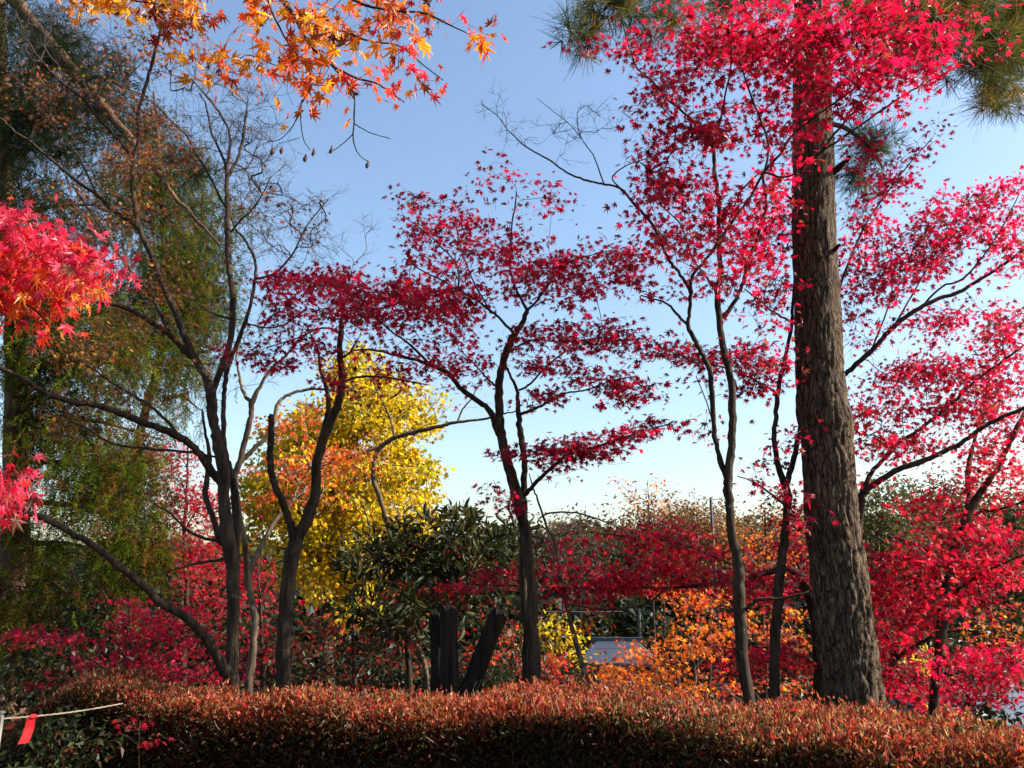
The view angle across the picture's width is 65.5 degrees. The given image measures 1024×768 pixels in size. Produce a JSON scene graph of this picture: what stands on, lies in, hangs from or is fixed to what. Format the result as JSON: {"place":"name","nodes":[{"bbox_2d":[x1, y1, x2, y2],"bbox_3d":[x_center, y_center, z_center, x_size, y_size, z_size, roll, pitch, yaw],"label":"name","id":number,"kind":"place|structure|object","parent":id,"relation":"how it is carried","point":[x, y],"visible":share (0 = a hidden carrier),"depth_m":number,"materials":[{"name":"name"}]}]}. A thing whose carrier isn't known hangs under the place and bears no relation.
{"place":"outdoors","nodes":[
{"label":"outdoors","id":0,"kind":"place"},
{"bbox_2d":[0,0,1023,563],"label":"sky","id":1,"kind":"structure","parent":0,"point":[430,147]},
{"bbox_2d":[30,576,1023,759],"bbox_3d":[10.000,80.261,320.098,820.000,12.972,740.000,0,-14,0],"label":"ground","id":2,"kind":"structure","parent":0,"point":[683,674],"depth_m":67.13,"materials":[{"name":"brown soil"}]},
{"bbox_2d":[0,711,4,741],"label":"barrier post","id":3,"kind":"object","parent":2,"relation":"on","point":[1,718],"visible":1,"depth_m":4.10,"materials":[{"name":"paint"}]},
{"bbox_2d":[3,703,122,719],"bbox_3d":[-2.462,1.806,4.398,0.008,0.029,0.695,-8,-16,29],"label":"rope","id":4,"kind":"object","parent":3,"relation":"attached to","point":[64,712],"visible":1,"depth_m":4.40,"materials":[{"name":"beige fabric"}]},
{"bbox_2d":[18,714,36,743],"bbox_3d":[-2.561,1.825,4.216,0.026,0.144,0.078,-8,-16,29],"label":"ribbon","id":5,"kind":"object","parent":4,"relation":"hanging from","point":[28,730],"visible":1,"depth_m":4.22,"materials":[{"name":"red fabric"}]},
{"bbox_2d":[17,765,43,767],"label":"leafy plant","id":6,"kind":"object","parent":2,"relation":"on","point":[30,766],"visible":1,"depth_m":3.92,"materials":[{"name":"green plant"}]},
{"bbox_2d":[0,689,135,767],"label":"shrub","id":7,"kind":"object","parent":2,"relation":"on","point":[33,744],"visible":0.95,"depth_m":4.52,"materials":[{"name":"green plant"}]},
{"bbox_2d":[0,194,141,535],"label":"maple tree","id":8,"kind":"object","parent":2,"relation":"on","point":[70,268],"visible":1,"depth_m":2.83,"materials":[{"name":"red plant"}]},
{"bbox_2d":[0,0,197,721],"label":"conifer","id":9,"kind":"object","parent":2,"relation":"on","point":[111,499],"visible":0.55,"depth_m":9.78,"materials":[{"name":"green plant"}]},
{"bbox_2d":[0,0,240,245],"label":"pine tree","id":10,"kind":"object","parent":2,"relation":"on","point":[20,7],"visible":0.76,"depth_m":9.40,"materials":[{"name":"green plant"}]},
{"bbox_2d":[0,591,264,692],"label":"maple tree","id":11,"kind":"object","parent":2,"relation":"on","point":[67,639],"visible":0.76,"depth_m":7.34,"materials":[{"name":"red plant"}]},
{"bbox_2d":[112,713,173,767],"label":"maple sapling","id":12,"kind":"object","parent":2,"relation":"on","point":[144,726],"visible":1,"depth_m":4.42,"materials":[{"name":"red plant"}]},
{"bbox_2d":[0,628,292,722],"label":"shrub","id":13,"kind":"object","parent":2,"relation":"on","point":[31,676],"visible":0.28,"depth_m":8.14,"materials":[{"name":"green plant"}]},
{"bbox_2d":[70,82,277,664],"bbox_3d":[-6.715,-0.036,14.360,6.541,11.910,3.877,-7,-15,28],"label":"conifer","id":14,"kind":"object","parent":2,"relation":"on","point":[199,281],"visible":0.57,"depth_m":13.71,"materials":[{"name":"green plant"}]},
{"bbox_2d":[0,0,348,694],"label":"maple tree","id":15,"kind":"object","parent":2,"relation":"on","point":[227,534],"visible":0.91,"depth_m":6.88,"materials":[{"name":"brown plant"}]},
{"bbox_2d":[26,555,328,681],"bbox_3d":[-5.584,3.796,11.893,5.760,2.765,2.822,0,-14,0],"label":"shrub","id":16,"kind":"object","parent":2,"relation":"on","point":[86,618],"visible":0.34,"depth_m":11.72,"materials":[{"name":"red plant"}]},
{"bbox_2d":[115,433,266,687],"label":"maple tree","id":17,"kind":"object","parent":2,"relation":"on","point":[193,512],"visible":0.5,"depth_m":11.10,"materials":[{"name":"red plant"}]},
{"bbox_2d":[197,546,309,693],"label":"maple tree","id":18,"kind":"object","parent":2,"relation":"on","point":[261,660],"visible":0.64,"depth_m":9.57,"materials":[{"name":"red plant"}]},
{"bbox_2d":[47,0,508,168],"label":"maple tree","id":19,"kind":"object","parent":2,"relation":"on","point":[187,15],"visible":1,"depth_m":2.67,"materials":[{"name":"orange plant"}]},
{"bbox_2d":[233,327,387,695],"bbox_3d":[-2.247,1.712,8.561,1.763,4.026,2.734,6,-15,-22],"label":"maple tree","id":20,"kind":"object","parent":2,"relation":"on","point":[248,569],"visible":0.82,"depth_m":7.97,"materials":[{"name":"plant"}]},
{"bbox_2d":[209,213,445,692],"bbox_3d":[-1.642,0.660,6.519,2.227,5.098,1.914,0,-14,0],"label":"maple tree","id":21,"kind":"object","parent":2,"relation":"on","point":[296,536],"visible":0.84,"depth_m":6.77,"materials":[{"name":"red plant"}]},
{"bbox_2d":[212,332,454,683],"bbox_3d":[-4.678,3.979,19.466,6.468,10.765,9.421,0,-14,0],"label":"ginkgo tree","id":22,"kind":"object","parent":2,"relation":"on","point":[354,424],"visible":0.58,"depth_m":18.68,"materials":[{"name":"yellow plant"}]},
{"bbox_2d":[292,580,421,695],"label":"maple tree","id":23,"kind":"object","parent":2,"relation":"on","point":[354,672],"visible":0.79,"depth_m":9.25,"materials":[{"name":"red plant"}]},
{"bbox_2d":[265,605,471,697],"bbox_3d":[-1.903,3.683,10.459,2.907,1.526,2.664,0,-14,0],"label":"shrub","id":24,"kind":"object","parent":2,"relation":"on","point":[398,674],"visible":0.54,"depth_m":10.24,"materials":[{"name":"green plant"}]},
{"bbox_2d":[289,342,515,696],"bbox_3d":[-1.308,1.622,8.973,2.473,4.355,1.428,3,-14,-13],"label":"maple tree","id":25,"kind":"object","parent":2,"relation":"on","point":[378,448],"visible":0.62,"depth_m":8.95,"materials":[{"name":"orange plant"}]},
{"bbox_2d":[428,611,439,721],"bbox_3d":[-0.536,2.516,5.943,0.168,1.594,0.210,7,-15,-27],"label":"weathered stump","id":26,"kind":"object","parent":2,"relation":"on","point":[434,622],"visible":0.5,"depth_m":6.02,"materials":[{"name":"brown wood"}]},
{"bbox_2d":[321,497,553,695],"bbox_3d":[-0.852,2.440,8.536,2.648,2.539,3.092,0,-14,0],"label":"evergreen shrub","id":27,"kind":"object","parent":2,"relation":"on","point":[480,550],"visible":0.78,"depth_m":8.44,"materials":[{"name":"green plant"}]},
{"bbox_2d":[440,603,459,697],"bbox_3d":[-0.440,2.420,5.793,0.201,1.617,0.187,0,-14,0],"label":"weathered stump","id":28,"kind":"object","parent":2,"relation":"on","point":[449,669],"visible":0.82,"depth_m":5.85,"materials":[{"name":"brown wood"}]},
{"bbox_2d":[261,146,693,684],"bbox_3d":[-0.389,0.594,6.114,3.378,5.057,2.255,3,-14,-10],"label":"maple tree","id":29,"kind":"object","parent":2,"relation":"on","point":[417,299],"visible":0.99,"depth_m":6.11,"materials":[{"name":"red plant"}]},
{"bbox_2d":[459,606,506,697],"bbox_3d":[-0.273,2.097,5.880,0.503,0.890,0.161,-3,-14,14],"label":"weathered stump","id":30,"kind":"object","parent":2,"relation":"on","point":[494,624],"visible":0.78,"depth_m":5.84,"materials":[{"name":"brown wood"}]},
{"bbox_2d":[458,672,515,693],"bbox_3d":[-0.168,2.232,5.955,0.523,0.134,0.524,0,-14,0],"label":"fern","id":31,"kind":"object","parent":2,"relation":"on","point":[487,683],"visible":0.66,"depth_m":5.90,"materials":[{"name":"green plant"}]},
{"bbox_2d":[488,665,521,680],"bbox_3d":[-0.093,2.332,6.423,0.472,0.121,0.389,-3,-14,12],"label":"fern","id":32,"kind":"object","parent":2,"relation":"on","point":[501,671],"visible":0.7,"depth_m":6.41,"materials":[{"name":"green plant"}]},
{"bbox_2d":[427,614,589,693],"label":"maple tree","id":33,"kind":"object","parent":2,"relation":"on","point":[561,662],"visible":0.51,"depth_m":8.94,"materials":[{"name":"orange plant"}]},
{"bbox_2d":[0,663,1023,767],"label":"hedge","id":34,"kind":"object","parent":2,"relation":"on","point":[625,726],"visible":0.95,"depth_m":4.31,"materials":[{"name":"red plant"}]},
{"bbox_2d":[15,679,1017,752],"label":"fallen leaves","id":35,"kind":"object","parent":34,"relation":"on","point":[739,724],"visible":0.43,"depth_m":4.22,"materials":[{"name":"brown plant"}]},
{"bbox_2d":[28,507,1023,683],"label":"wood","id":36,"kind":"object","parent":2,"relation":"on","point":[628,619],"visible":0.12,"depth_m":67.18,"materials":[{"name":"red plant"}]},
{"bbox_2d":[458,607,623,693],"bbox_3d":[0.073,3.675,10.412,2.425,1.493,2.387,-13,-19,42],"label":"shrub","id":37,"kind":"object","parent":2,"relation":"on","point":[516,652],"visible":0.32,"depth_m":10.25,"materials":[{"name":"green plant"}]},
{"bbox_2d":[516,607,599,672],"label":"ginkgo tree","id":38,"kind":"object","parent":2,"relation":"on","point":[567,642],"visible":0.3,"depth_m":16.02,"materials":[{"name":"yellow leaf"},{"name":"bark"},{"name":"twig bark"}]},
{"bbox_2d":[533,512,602,682],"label":"tree","id":39,"kind":"object","parent":2,"relation":"on","point":[545,532],"visible":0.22,"depth_m":58.57,"materials":[{"name":"orange plant"}]},
{"bbox_2d":[532,502,623,685],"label":"tree","id":40,"kind":"object","parent":2,"relation":"on","point":[575,528],"visible":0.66,"depth_m":53.68,"materials":[{"name":"green plant"}]},
{"bbox_2d":[529,462,644,689],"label":"maple sapling","id":41,"kind":"object","parent":2,"relation":"on","point":[576,642],"visible":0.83,"depth_m":6.65,"materials":[{"name":"orange plant"}]},
{"bbox_2d":[545,609,672,644],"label":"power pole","id":42,"kind":"object","parent":2,"relation":"on","point":[639,624],"visible":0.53,"depth_m":42.19,"materials":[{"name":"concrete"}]},
{"bbox_2d":[578,637,653,692],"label":"house","id":43,"kind":"structure","parent":2,"relation":"on","point":[607,644],"depth_m":36.80,"materials":[{"name":"paint"}]},
{"bbox_2d":[432,514,821,704],"bbox_3d":[1.189,2.167,6.757,3.746,2.260,1.666,2,-14,-6],"label":"maple tree","id":44,"kind":"object","parent":2,"relation":"on","point":[609,587],"visible":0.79,"depth_m":6.78,"materials":[{"name":"red plant"}]},
{"bbox_2d":[546,497,723,704],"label":"power pole","id":45,"kind":"object","parent":2,"relation":"on","point":[714,568],"visible":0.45,"depth_m":45.29,"materials":[{"name":"concrete"}]},
{"bbox_2d":[607,473,672,678],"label":"maple tree","id":46,"kind":"object","parent":2,"relation":"on","point":[653,612],"visible":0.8,"depth_m":13.79,"materials":[{"name":"orange plant"}]},
{"bbox_2d":[580,488,710,693],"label":"tree","id":47,"kind":"object","parent":2,"relation":"on","point":[670,513],"visible":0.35,"depth_m":50.62,"materials":[{"name":"orange plant"}]},
{"bbox_2d":[574,619,735,699],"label":"maple tree","id":48,"kind":"object","parent":2,"relation":"on","point":[672,663],"visible":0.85,"depth_m":8.03,"materials":[{"name":"orange plant"}]},
{"bbox_2d":[621,580,757,697],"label":"maple tree","id":49,"kind":"object","parent":2,"relation":"on","point":[696,606],"visible":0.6,"depth_m":9.49,"materials":[{"name":"orange plant"}]},
{"bbox_2d":[643,491,775,702],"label":"tree","id":50,"kind":"object","parent":2,"relation":"on","point":[705,527],"visible":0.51,"depth_m":48.47,"materials":[{"name":"orange plant"}]},
{"bbox_2d":[473,0,1023,709],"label":"maple tree","id":51,"kind":"object","parent":2,"relation":"on","point":[773,46],"visible":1,"depth_m":5.53,"materials":[{"name":"red plant"}]},
{"bbox_2d":[689,603,812,702],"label":"maple tree","id":52,"kind":"object","parent":2,"relation":"on","point":[765,679],"visible":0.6,"depth_m":8.70,"materials":[{"name":"orange plant"}]},
{"bbox_2d":[701,500,807,698],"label":"maple tree","id":53,"kind":"object","parent":2,"relation":"on","point":[762,565],"visible":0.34,"depth_m":11.70,"materials":[{"name":"orange plant"}]},
{"bbox_2d":[719,490,809,701],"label":"tree","id":54,"kind":"object","parent":2,"relation":"on","point":[761,529],"visible":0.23,"depth_m":43.89,"materials":[{"name":"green plant"}]},
{"bbox_2d":[528,0,1023,739],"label":"pine tree","id":55,"kind":"object","parent":2,"relation":"on","point":[848,656],"visible":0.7,"depth_m":6.14,"materials":[{"name":"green plant"}]},
{"bbox_2d":[632,112,958,700],"bbox_3d":[2.526,0.200,6.534,3.560,6.011,1.677,10,-17,-35],"label":"maple tree","id":56,"kind":"object","parent":2,"relation":"on","point":[785,484],"visible":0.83,"depth_m":6.19,"materials":[{"name":"red plant"}]},
{"bbox_2d":[794,457,956,677],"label":"tree","id":57,"kind":"object","parent":2,"relation":"on","point":[870,519],"visible":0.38,"depth_m":40.75,"materials":[{"name":"green plant"}]},
{"bbox_2d":[739,603,1023,726],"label":"shrub","id":58,"kind":"object","parent":2,"relation":"on","point":[1001,713],"visible":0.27,"depth_m":10.13,"materials":[{"name":"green plant"}]},
{"bbox_2d":[868,566,978,718],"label":"maple tree","id":59,"kind":"object","parent":2,"relation":"on","point":[895,646],"visible":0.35,"depth_m":7.04,"materials":[{"name":"red plant"}]},
{"bbox_2d":[839,164,1023,531],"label":"maple tree","id":60,"kind":"object","parent":2,"relation":"on","point":[989,413],"visible":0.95,"depth_m":6.90,"materials":[{"name":"red plant"}]},
{"bbox_2d":[879,462,1003,596],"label":"tree","id":61,"kind":"object","parent":2,"relation":"on","point":[954,496],"visible":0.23,"depth_m":45.20,"materials":[{"name":"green plant"}]},
{"bbox_2d":[864,390,1023,718],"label":"maple tree","id":62,"kind":"object","parent":2,"relation":"on","point":[964,528],"visible":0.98,"depth_m":6.38,"materials":[{"name":"red plant"}]},
{"bbox_2d":[898,643,994,724],"bbox_3d":[4.824,3.425,8.818,0.849,0.996,1.412,-8,-16,30],"label":"shrub","id":63,"kind":"object","parent":2,"relation":"on","point":[924,647],"visible":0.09,"depth_m":8.93,"materials":[{"name":"orange plant"}]},
{"bbox_2d":[891,680,1023,727],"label":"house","id":64,"kind":"structure","parent":2,"relation":"on","point":[1010,711],"depth_m":26.54,"materials":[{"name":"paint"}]},
{"bbox_2d":[935,472,1023,652],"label":"tree","id":65,"kind":"object","parent":2,"relation":"on","point":[1011,519],"visible":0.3,"depth_m":40.31,"materials":[{"name":"red plant"}]},
{"bbox_2d":[947,598,1023,721],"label":"maple tree","id":66,"kind":"object","parent":2,"relation":"on","point":[993,639],"visible":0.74,"depth_m":10.42,"materials":[{"name":"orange plant"}]}
]}

